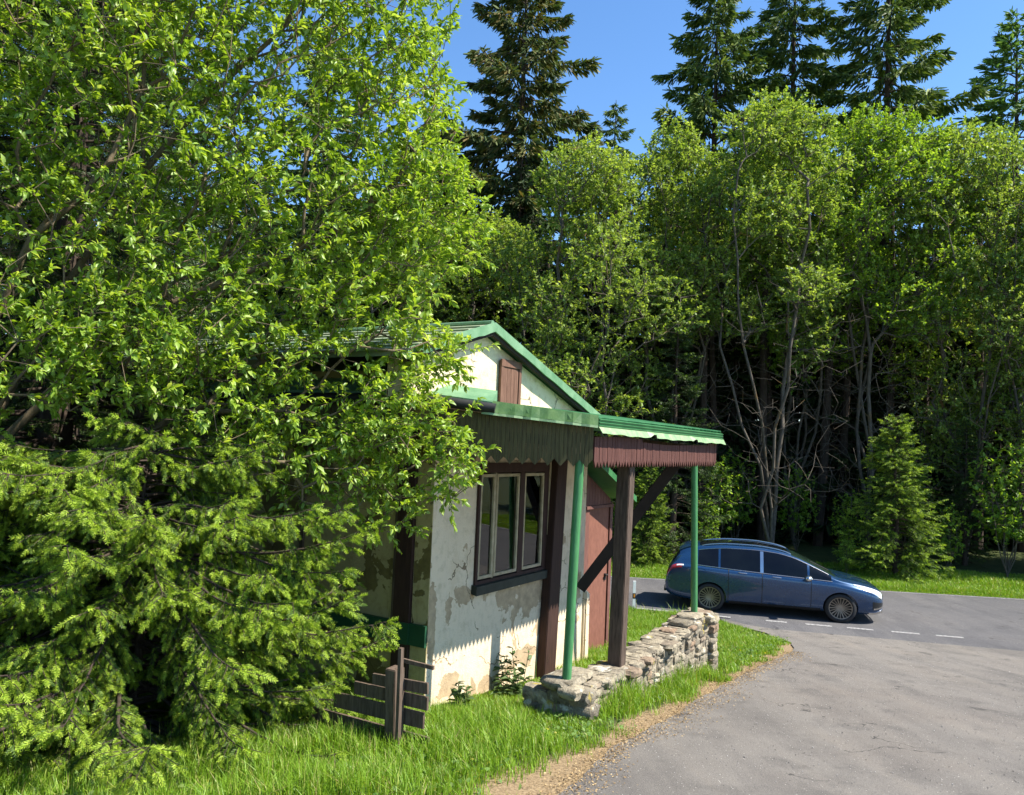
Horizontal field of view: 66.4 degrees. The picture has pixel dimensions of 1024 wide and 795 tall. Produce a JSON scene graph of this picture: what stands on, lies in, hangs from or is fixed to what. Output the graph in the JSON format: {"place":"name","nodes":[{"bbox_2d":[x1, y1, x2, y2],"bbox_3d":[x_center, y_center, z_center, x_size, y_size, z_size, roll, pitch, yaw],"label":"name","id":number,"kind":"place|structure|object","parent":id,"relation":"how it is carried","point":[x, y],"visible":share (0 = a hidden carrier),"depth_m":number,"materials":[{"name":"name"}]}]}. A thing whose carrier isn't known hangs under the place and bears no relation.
{"place":"outdoors","nodes":[
{"label":"outdoors","id":0,"kind":"place"},
{"bbox_2d":[0,606,789,794],"bbox_3d":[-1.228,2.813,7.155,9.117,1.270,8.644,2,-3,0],"label":"grass","id":1,"kind":"structure","parent":0,"point":[481,718],"depth_m":5.75,"materials":[{"name":"green plant"}]},
{"bbox_2d":[1,522,1023,794],"bbox_3d":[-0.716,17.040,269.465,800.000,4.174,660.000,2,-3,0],"label":"ground","id":2,"kind":"structure","parent":0,"point":[809,550],"depth_m":7.42,"materials":[{"name":"soil"}]},
{"bbox_2d":[0,40,38,426],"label":"tall spruce","id":3,"kind":"object","parent":2,"relation":"on","point":[5,423],"visible":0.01,"depth_m":13.16,"materials":[{"name":"green plant"}]},
{"bbox_2d":[0,10,94,432],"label":"tall spruce","id":4,"kind":"object","parent":2,"relation":"on","point":[25,220],"visible":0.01,"depth_m":18.67,"materials":[{"name":"green plant"}]},
{"bbox_2d":[0,0,129,504],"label":"tall spruce","id":5,"kind":"object","parent":2,"relation":"on","point":[5,149],"visible":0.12,"depth_m":8.87,"materials":[{"name":"green plant"}]},
{"bbox_2d":[0,448,179,774],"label":"young spruce","id":6,"kind":"object","parent":2,"relation":"on","point":[8,515],"visible":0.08,"depth_m":5.72,"materials":[{"name":"green plant"}]},
{"bbox_2d":[0,1,217,581],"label":"tall spruce","id":7,"kind":"object","parent":2,"relation":"on","point":[76,435],"visible":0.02,"depth_m":13.22,"materials":[{"name":"green plant"}]},
{"bbox_2d":[7,0,258,584],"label":"tall spruce","id":8,"kind":"object","parent":2,"relation":"on","point":[84,432],"visible":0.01,"depth_m":17.49,"materials":[{"name":"green plant"}]},
{"bbox_2d":[0,0,315,547],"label":"tall spruce","id":9,"kind":"object","parent":2,"relation":"on","point":[64,432],"visible":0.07,"depth_m":9.60,"materials":[{"name":"green plant"}]},
{"bbox_2d":[0,413,401,794],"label":"young spruce","id":10,"kind":"object","parent":2,"relation":"on","point":[171,587],"visible":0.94,"depth_m":5.59,"materials":[{"name":"green plant"}]},
{"bbox_2d":[190,180,228,318],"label":"forest spruce","id":11,"kind":"object","parent":2,"relation":"on","point":[219,238],"visible":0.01,"depth_m":39.03,"materials":[{"name":"green plant"}]},
{"bbox_2d":[177,165,284,372],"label":"forest spruce","id":12,"kind":"object","parent":2,"relation":"on","point":[248,207],"visible":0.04,"depth_m":30.38,"materials":[{"name":"green plant"}]},
{"bbox_2d":[204,219,278,372],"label":"forest spruce","id":13,"kind":"object","parent":2,"relation":"on","point":[265,293],"depth_m":34.54,"materials":[{"name":"green plant"}]},
{"bbox_2d":[0,0,501,554],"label":"broadleaf tree","id":14,"kind":"object","parent":2,"relation":"on","point":[70,338],"visible":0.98,"depth_m":6.78,"materials":[{"name":"green plant"}]},
{"bbox_2d":[222,172,282,253],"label":"forest spruce","id":15,"kind":"object","parent":2,"relation":"on","point":[260,181],"visible":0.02,"depth_m":42.80,"materials":[{"name":"green plant"}]},
{"bbox_2d":[263,222,290,318],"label":"forest spruce","id":16,"kind":"object","parent":2,"relation":"on","point":[266,233],"depth_m":39.25,"materials":[{"name":"green plant"}]},
{"bbox_2d":[237,35,381,327],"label":"spruce","id":17,"kind":"object","parent":2,"relation":"on","point":[310,107],"visible":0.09,"depth_m":33.05,"materials":[{"name":"green plant"}]},
{"bbox_2d":[279,156,373,330],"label":"forest spruce","id":18,"kind":"object","parent":2,"relation":"on","point":[325,166],"visible":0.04,"depth_m":30.18,"materials":[{"name":"green plant"}]},
{"bbox_2d":[313,647,434,751],"bbox_3d":[-1.191,2.418,6.270,1.242,0.983,0.188,0,-4,31],"label":"fence","id":19,"kind":"object","parent":2,"relation":"on","point":[393,713],"visible":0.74,"depth_m":6.12,"materials":[{"name":"brown wood"}]},
{"bbox_2d":[344,197,403,327],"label":"forest spruce","id":20,"kind":"object","parent":2,"relation":"on","point":[376,314],"visible":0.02,"depth_m":30.48,"materials":[{"name":"green plant"}]},
{"bbox_2d":[297,187,485,328],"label":"willow tree","id":21,"kind":"object","parent":2,"relation":"on","point":[390,291],"visible":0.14,"depth_m":28.77,"materials":[{"name":"green plant"}]},
{"bbox_2d":[103,320,725,706],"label":"house","id":22,"kind":"structure","parent":2,"relation":"on","point":[500,570],"depth_m":8.43,"materials":[{"name":"paint"}]},
{"bbox_2d":[471,460,551,595],"bbox_3d":[0.005,1.445,9.059,0.170,1.440,1.635,0,-4,31],"label":"window","id":23,"kind":"structure","parent":22,"relation":"in","point":[511,528],"depth_m":8.99,"materials":[{"name":"brown wood"}]},
{"bbox_2d":[375,113,462,326],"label":"spruce","id":24,"kind":"object","parent":2,"relation":"on","point":[449,120],"visible":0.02,"depth_m":36.46,"materials":[{"name":"green plant"}]},
{"bbox_2d":[404,173,483,322],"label":"forest spruce","id":25,"kind":"object","parent":2,"relation":"on","point":[446,203],"depth_m":34.60,"materials":[{"name":"green plant"}]},
{"bbox_2d":[446,681,475,705],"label":"weed","id":26,"kind":"object","parent":2,"relation":"on","point":[456,693],"visible":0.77,"depth_m":7.70,"materials":[{"name":"green plant"}]},
{"bbox_2d":[376,205,568,355],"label":"willow tree","id":27,"kind":"object","parent":2,"relation":"on","point":[468,308],"visible":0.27,"depth_m":28.72,"materials":[{"name":"green plant"}]},
{"bbox_2d":[450,272,495,321],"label":"forest spruce","id":28,"kind":"object","parent":2,"relation":"on","point":[479,303],"visible":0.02,"depth_m":31.65,"materials":[{"name":"green plant"}]},
{"bbox_2d":[491,668,525,697],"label":"weed","id":29,"kind":"object","parent":2,"relation":"on","point":[517,689],"visible":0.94,"depth_m":8.37,"materials":[{"name":"green plant"}]},
{"bbox_2d":[395,0,628,395],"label":"spruce","id":30,"kind":"object","parent":2,"relation":"on","point":[486,146],"visible":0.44,"depth_m":33.90,"materials":[{"name":"green plant"}]},
{"bbox_2d":[492,646,533,690],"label":"weed","id":31,"kind":"object","parent":2,"relation":"on","point":[520,669],"visible":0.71,"depth_m":8.71,"materials":[{"name":"green plant"}]},
{"bbox_2d":[462,162,576,378],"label":"forest spruce","id":32,"kind":"object","parent":2,"relation":"on","point":[524,172],"visible":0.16,"depth_m":31.64,"materials":[{"name":"green plant"}]},
{"bbox_2d":[490,216,564,375],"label":"forest spruce","id":33,"kind":"object","parent":2,"relation":"on","point":[539,219],"visible":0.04,"depth_m":31.26,"materials":[{"name":"green plant"}]},
{"bbox_2d":[535,259,567,367],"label":"bare tree","id":34,"kind":"object","parent":2,"relation":"on","point":[548,266],"visible":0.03,"depth_m":29.71,"materials":[{"name":"brown wood"}]},
{"bbox_2d":[557,314,614,535],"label":"understory spruce","id":35,"kind":"object","parent":2,"relation":"on","point":[590,360],"visible":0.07,"depth_m":26.12,"materials":[{"name":"green plant"}]},
{"bbox_2d":[549,237,623,414],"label":"forest spruce","id":36,"kind":"object","parent":2,"relation":"on","point":[574,311],"visible":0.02,"depth_m":35.25,"materials":[{"name":"green plant"}]},
{"bbox_2d":[568,239,621,469],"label":"bare tree","id":37,"kind":"object","parent":2,"relation":"on","point":[598,310],"visible":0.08,"depth_m":29.39,"materials":[{"name":"brown wood"}]},
{"bbox_2d":[487,126,709,501],"bbox_3d":[2.283,-1.732,25.625,6.666,13.767,6.734,4,-3,-19],"label":"willow tree","id":38,"kind":"object","parent":2,"relation":"on","point":[605,162],"visible":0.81,"depth_m":24.76,"materials":[{"name":"green plant"}]},
{"bbox_2d":[584,456,636,649],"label":"shed","id":39,"kind":"structure","parent":2,"relation":"on","point":[601,487],"depth_m":12.01,"materials":[{"name":"brown wood"}]},
{"bbox_2d":[587,507,608,649],"bbox_3d":[1.306,2.828,12.005,0.092,2.250,0.720,0,-4,31],"label":"door","id":40,"kind":"structure","parent":39,"relation":"in","point":[599,518],"depth_m":12.04,"materials":[{"name":"brown wood"}]},
{"bbox_2d":[594,103,644,346],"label":"spruce","id":41,"kind":"object","parent":2,"relation":"on","point":[610,114],"visible":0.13,"depth_m":45.69,"materials":[{"name":"green plant"}]},
{"bbox_2d":[521,607,719,723],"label":"stone wall","id":42,"kind":"structure","parent":2,"relation":"on","point":[684,636],"depth_m":8.70,"materials":[{"name":"grey stone"}]},
{"bbox_2d":[566,196,676,540],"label":"forest spruce","id":43,"kind":"object","parent":2,"relation":"on","point":[628,339],"visible":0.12,"depth_m":30.19,"materials":[{"name":"green plant"}]},
{"bbox_2d":[632,581,635,608],"bbox_3d":[2.679,4.371,17.162,0.062,0.680,0.046,2,-3,0],"label":"delineator post","id":44,"kind":"object","parent":2,"relation":"on","point":[634,593],"visible":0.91,"depth_m":17.15,"materials":[{"name":"white plastic"}]},
{"bbox_2d":[613,189,685,505],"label":"forest spruce","id":45,"kind":"object","parent":2,"relation":"on","point":[653,242],"depth_m":38.00,"materials":[{"name":"green plant"}]},
{"bbox_2d":[633,438,670,540],"bbox_3d":[4.550,3.175,26.897,2.228,4.104,1.984,3,-3,-7],"label":"shrub","id":46,"kind":"object","parent":2,"relation":"on","point":[662,492],"visible":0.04,"depth_m":26.67,"materials":[{"name":"green plant"}]},
{"bbox_2d":[630,466,679,565],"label":"spruce","id":47,"kind":"object","parent":2,"relation":"on","point":[654,547],"visible":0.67,"depth_m":23.83,"materials":[{"name":"green plant"}]},
{"bbox_2d":[606,244,724,542],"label":"forest spruce","id":48,"kind":"object","parent":2,"relation":"on","point":[697,405],"visible":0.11,"depth_m":29.82,"materials":[{"name":"green plant"}]},
{"bbox_2d":[520,650,816,794],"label":"leaf litter","id":49,"kind":"object","parent":2,"relation":"on","point":[663,720],"visible":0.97,"depth_m":7.10,"materials":[{"name":"brown plant"}]},
{"bbox_2d":[555,599,788,681],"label":"grass","id":50,"kind":"structure","parent":2,"relation":"on","point":[643,622],"depth_m":13.23,"materials":[{"name":"green plant"}]},
{"bbox_2d":[614,193,738,536],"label":"forest spruce","id":51,"kind":"object","parent":2,"relation":"on","point":[695,350],"visible":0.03,"depth_m":33.33,"materials":[{"name":"green plant"}]},
{"bbox_2d":[598,107,758,541],"bbox_3d":[6.025,-2.465,28.038,5.278,15.838,6.118,5,-4,-42],"label":"willow tree","id":52,"kind":"object","parent":2,"relation":"on","point":[666,178],"visible":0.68,"depth_m":27.94,"materials":[{"name":"green plant"}]},
{"bbox_2d":[632,301,729,558],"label":"understory spruce","id":53,"kind":"object","parent":2,"relation":"on","point":[674,490],"visible":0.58,"depth_m":25.01,"materials":[{"name":"green plant"}]},
{"bbox_2d":[663,276,709,495],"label":"bare tree","id":54,"kind":"object","parent":2,"relation":"on","point":[674,359],"visible":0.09,"depth_m":29.77,"materials":[{"name":"brown wood"}]},
{"bbox_2d":[637,196,757,529],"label":"forest spruce","id":55,"kind":"object","parent":2,"relation":"on","point":[738,379],"visible":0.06,"depth_m":34.15,"materials":[{"name":"green plant"}]},
{"bbox_2d":[698,497,719,539],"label":"shrub","id":56,"kind":"object","parent":2,"relation":"on","point":[700,526],"visible":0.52,"depth_m":25.08,"materials":[{"name":"green plant"}]},
{"bbox_2d":[683,224,737,537],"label":"bare tree","id":57,"kind":"object","parent":2,"relation":"on","point":[703,399],"visible":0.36,"depth_m":28.61,"materials":[{"name":"brown wood"}]},
{"bbox_2d":[684,225,740,537],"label":"bare tree","id":58,"kind":"object","parent":2,"relation":"on","point":[713,398],"visible":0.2,"depth_m":30.14,"materials":[{"name":"brown wood"}]},
{"bbox_2d":[627,0,799,493],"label":"spruce","id":59,"kind":"object","parent":2,"relation":"on","point":[699,102],"visible":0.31,"depth_m":36.12,"materials":[{"name":"green plant"}]},
{"bbox_2d":[698,455,743,534],"bbox_3d":[6.784,3.579,25.916,1.653,3.420,1.857,0,-4,34],"label":"shrub","id":60,"kind":"object","parent":2,"relation":"on","point":[729,481],"visible":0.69,"depth_m":25.67,"materials":[{"name":"green plant"}]},
{"bbox_2d":[710,448,761,539],"bbox_3d":[7.847,3.523,27.390,1.763,3.648,1.980,1,-3,19],"label":"shrub","id":61,"kind":"object","parent":2,"relation":"on","point":[740,513],"visible":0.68,"depth_m":27.34,"materials":[{"name":"green plant"}]},
{"bbox_2d":[681,224,808,544],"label":"forest spruce","id":62,"kind":"object","parent":2,"relation":"on","point":[736,355],"visible":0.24,"depth_m":30.74,"materials":[{"name":"green plant"}]},
{"bbox_2d":[718,169,796,523],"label":"forest spruce","id":63,"kind":"object","parent":2,"relation":"on","point":[754,280],"depth_m":36.62,"materials":[{"name":"green plant"}]},
{"bbox_2d":[728,179,798,542],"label":"bare tree","id":64,"kind":"object","parent":2,"relation":"on","point":[763,387],"visible":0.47,"depth_m":28.74,"materials":[{"name":"brown wood"}]},
{"bbox_2d":[664,85,869,544],"bbox_3d":[8.209,-2.621,25.821,6.440,16.083,5.555,2,-3,0],"label":"willow tree","id":65,"kind":"object","parent":2,"relation":"on","point":[766,130],"visible":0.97,"depth_m":25.56,"materials":[{"name":"green plant"}]},
{"bbox_2d":[731,262,810,514],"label":"bare tree","id":66,"kind":"object","parent":2,"relation":"on","point":[769,398],"visible":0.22,"depth_m":30.26,"materials":[{"name":"brown wood"}]},
{"bbox_2d":[731,223,856,532],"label":"forest spruce","id":67,"kind":"object","parent":2,"relation":"on","point":[777,390],"visible":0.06,"depth_m":34.75,"materials":[{"name":"green plant"}]},
{"bbox_2d":[731,0,863,491],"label":"spruce","id":68,"kind":"object","parent":2,"relation":"on","point":[780,30],"visible":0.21,"depth_m":37.46,"materials":[{"name":"green plant"}]},
{"bbox_2d":[777,464,821,550],"bbox_3d":[9.715,3.805,26.695,1.543,3.192,1.733,-1,-4,42],"label":"shrub","id":69,"kind":"object","parent":2,"relation":"on","point":[802,523],"visible":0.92,"depth_m":26.66,"materials":[{"name":"green plant"}]},
{"bbox_2d":[720,135,898,543],"bbox_3d":[10.730,-2.188,29.059,6.311,15.796,6.317,6,-5,-43],"label":"willow tree","id":70,"kind":"object","parent":2,"relation":"on","point":[771,337],"visible":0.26,"depth_m":28.94,"materials":[{"name":"green plant"}]},
{"bbox_2d":[611,552,1023,598],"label":"grass","id":71,"kind":"structure","parent":2,"relation":"on","point":[971,583],"depth_m":22.48,"materials":[{"name":"green plant"}]},
{"bbox_2d":[787,176,872,545],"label":"bare tree","id":72,"kind":"object","parent":2,"relation":"on","point":[820,517],"visible":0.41,"depth_m":28.61,"materials":[{"name":"brown wood"}]},
{"bbox_2d":[752,234,919,550],"bbox_3d":[12.727,-0.917,30.653,6.446,13.966,6.082,2,-3,15],"label":"forest spruce","id":73,"kind":"object","parent":2,"relation":"on","point":[829,509],"visible":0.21,"depth_m":29.98,"materials":[{"name":"green plant"}]},
{"bbox_2d":[785,236,907,540],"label":"forest spruce","id":74,"kind":"object","parent":2,"relation":"on","point":[854,416],"visible":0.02,"depth_m":34.43,"materials":[{"name":"green plant"}]},
{"bbox_2d":[828,489,866,558],"bbox_3d":[10.849,4.163,25.277,1.212,2.508,1.362,1,-4,26],"label":"shrub","id":75,"kind":"object","parent":2,"relation":"on","point":[849,538],"visible":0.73,"depth_m":25.21,"materials":[{"name":"green plant"}]},
{"bbox_2d":[836,536,859,572],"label":"shrub","id":76,"kind":"object","parent":2,"relation":"on","point":[849,556],"visible":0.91,"depth_m":23.38,"materials":[{"name":"green plant"}]},
{"bbox_2d":[809,212,889,544],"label":"bare tree","id":77,"kind":"object","parent":2,"relation":"on","point":[845,410],"visible":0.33,"depth_m":29.51,"materials":[{"name":"brown wood"}]},
{"bbox_2d":[782,98,994,552],"bbox_3d":[13.084,-2.401,27.797,7.012,16.284,7.019,2,-3,0],"label":"willow tree","id":78,"kind":"object","parent":2,"relation":"on","point":[901,155],"visible":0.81,"depth_m":26.73,"materials":[{"name":"green plant"}]},
{"bbox_2d":[849,213,931,546],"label":"bare tree","id":79,"kind":"object","parent":2,"relation":"on","point":[890,396],"visible":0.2,"depth_m":28.82,"materials":[{"name":"brown wood"}]},
{"bbox_2d":[828,413,954,582],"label":"spruce","id":80,"kind":"object","parent":2,"relation":"on","point":[902,484],"visible":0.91,"depth_m":23.30,"materials":[{"name":"green plant"}]},
{"bbox_2d":[823,242,969,548],"bbox_3d":[15.455,-0.144,30.799,5.810,12.589,5.482,4,-4,-27],"label":"forest spruce","id":81,"kind":"object","parent":2,"relation":"on","point":[903,410],"visible":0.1,"depth_m":30.20,"materials":[{"name":"green plant"}]},
{"bbox_2d":[874,469,924,561],"bbox_3d":[12.787,3.915,25.798,1.733,3.192,1.543,5,-4,-41],"label":"shrub","id":82,"kind":"object","parent":2,"relation":"on","point":[902,518],"visible":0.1,"depth_m":25.55,"materials":[{"name":"green plant"}]},
{"bbox_2d":[876,446,942,545],"bbox_3d":[13.710,3.523,27.014,2.228,4.104,1.984,5,-4,-39],"label":"shrub","id":83,"kind":"object","parent":2,"relation":"on","point":[929,497],"visible":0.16,"depth_m":26.79,"materials":[{"name":"green plant"}]},
{"bbox_2d":[805,0,1017,423],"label":"spruce","id":84,"kind":"object","parent":2,"relation":"on","point":[932,100],"visible":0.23,"depth_m":34.52,"materials":[{"name":"green plant"}]},
{"bbox_2d":[835,227,1000,541],"bbox_3d":[17.728,-0.586,34.468,6.173,14.176,6.543,6,-5,-44],"label":"forest spruce","id":85,"kind":"object","parent":2,"relation":"on","point":[934,475],"visible":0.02,"depth_m":33.10,"materials":[{"name":"green plant"}]},
{"bbox_2d":[875,204,970,548],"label":"bare tree","id":86,"kind":"object","parent":2,"relation":"on","point":[925,400],"visible":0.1,"depth_m":29.57,"materials":[{"name":"brown wood"}]},
{"bbox_2d":[869,112,1023,559],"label":"willow tree","id":87,"kind":"object","parent":2,"relation":"on","point":[991,175],"visible":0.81,"depth_m":26.30,"materials":[{"name":"green plant"}]},
{"bbox_2d":[927,502,969,570],"bbox_3d":[13.567,4.360,24.248,1.238,2.280,1.102,4,-4,-25],"label":"shrub","id":88,"kind":"object","parent":2,"relation":"on","point":[953,549],"visible":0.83,"depth_m":24.11,"materials":[{"name":"green plant"}]},
{"bbox_2d":[903,6,1023,504],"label":"spruce","id":89,"kind":"object","parent":2,"relation":"on","point":[1005,44],"visible":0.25,"depth_m":34.21,"materials":[{"name":"green plant"}]},
{"bbox_2d":[923,409,1004,571],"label":"understory spruce","id":90,"kind":"object","parent":2,"relation":"on","point":[963,498],"visible":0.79,"depth_m":25.43,"materials":[{"name":"green plant"}]},
{"bbox_2d":[907,198,1023,553],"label":"forest spruce","id":91,"kind":"object","parent":2,"relation":"on","point":[962,344],"visible":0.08,"depth_m":30.52,"materials":[{"name":"green plant"}]},
{"bbox_2d":[933,176,1022,549],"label":"bare tree","id":92,"kind":"object","parent":2,"relation":"on","point":[974,531],"visible":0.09,"depth_m":28.88,"materials":[{"name":"brown wood"}]},
{"bbox_2d":[945,189,1023,534],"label":"forest spruce","id":93,"kind":"object","parent":2,"relation":"on","point":[1007,462],"visible":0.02,"depth_m":34.08,"materials":[{"name":"green plant"}]},
{"bbox_2d":[951,170,1023,516],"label":"willow tree","id":94,"kind":"object","parent":2,"relation":"on","point":[1009,418],"visible":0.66,"depth_m":25.51,"materials":[{"name":"green plant"}]},
{"bbox_2d":[961,432,1023,576],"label":"shrub","id":95,"kind":"object","parent":2,"relation":"on","point":[1006,529],"visible":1,"depth_m":23.75,"materials":[{"name":"green plant"}]},
{"bbox_2d":[969,269,1023,546],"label":"forest spruce","id":96,"kind":"object","parent":2,"relation":"on","point":[1009,477],"visible":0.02,"depth_m":31.31,"materials":[{"name":"green plant"}]},
{"bbox_2d":[975,459,1023,566],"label":"shrub","id":97,"kind":"object","parent":2,"relation":"on","point":[1007,510],"visible":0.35,"depth_m":25.22,"materials":[{"name":"green plant"}]},
{"bbox_2d":[984,179,1023,552],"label":"bare tree","id":98,"kind":"object","parent":2,"relation":"on","point":[1020,546],"visible":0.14,"depth_m":29.09,"materials":[{"name":"brown wood"}]},
{"bbox_2d":[2,0,1023,420],"label":"sky","id":99,"kind":"structure","parent":0,"point":[630,37],"materials":[{"name":"blue"}]},
{"bbox_2d":[558,619,1023,794],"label":"driveway","id":100,"kind":"structure","parent":0,"point":[702,775],"depth_m":7.37,"materials":[{"name":"grey asphalt"}]},
{"bbox_2d":[582,636,1023,794],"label":"grit","id":101,"kind":"object","parent":100,"relation":"on","point":[859,715],"visible":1,"depth_m":7.85,"materials":[{"name":"grey gravel"}]},
{"bbox_2d":[610,577,1023,650],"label":"road","id":102,"kind":"structure","parent":0,"point":[990,622],"depth_m":17.43,"materials":[{"name":"grey asphalt"}]},
{"bbox_2d":[664,538,882,622],"bbox_3d":[5.898,4.095,17.949,4.692,1.494,2.216,2,-3,14],"label":"car","id":103,"kind":"object","parent":102,"relation":"on","point":[749,572],"visible":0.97,"depth_m":17.22,"materials":[{"name":"blue paint"}]},
{"bbox_2d":[611,576,1023,599],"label":"road edge line","id":104,"kind":"object","parent":102,"relation":"on","point":[899,592],"visible":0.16,"depth_m":20.84,"materials":[{"name":"paint"}]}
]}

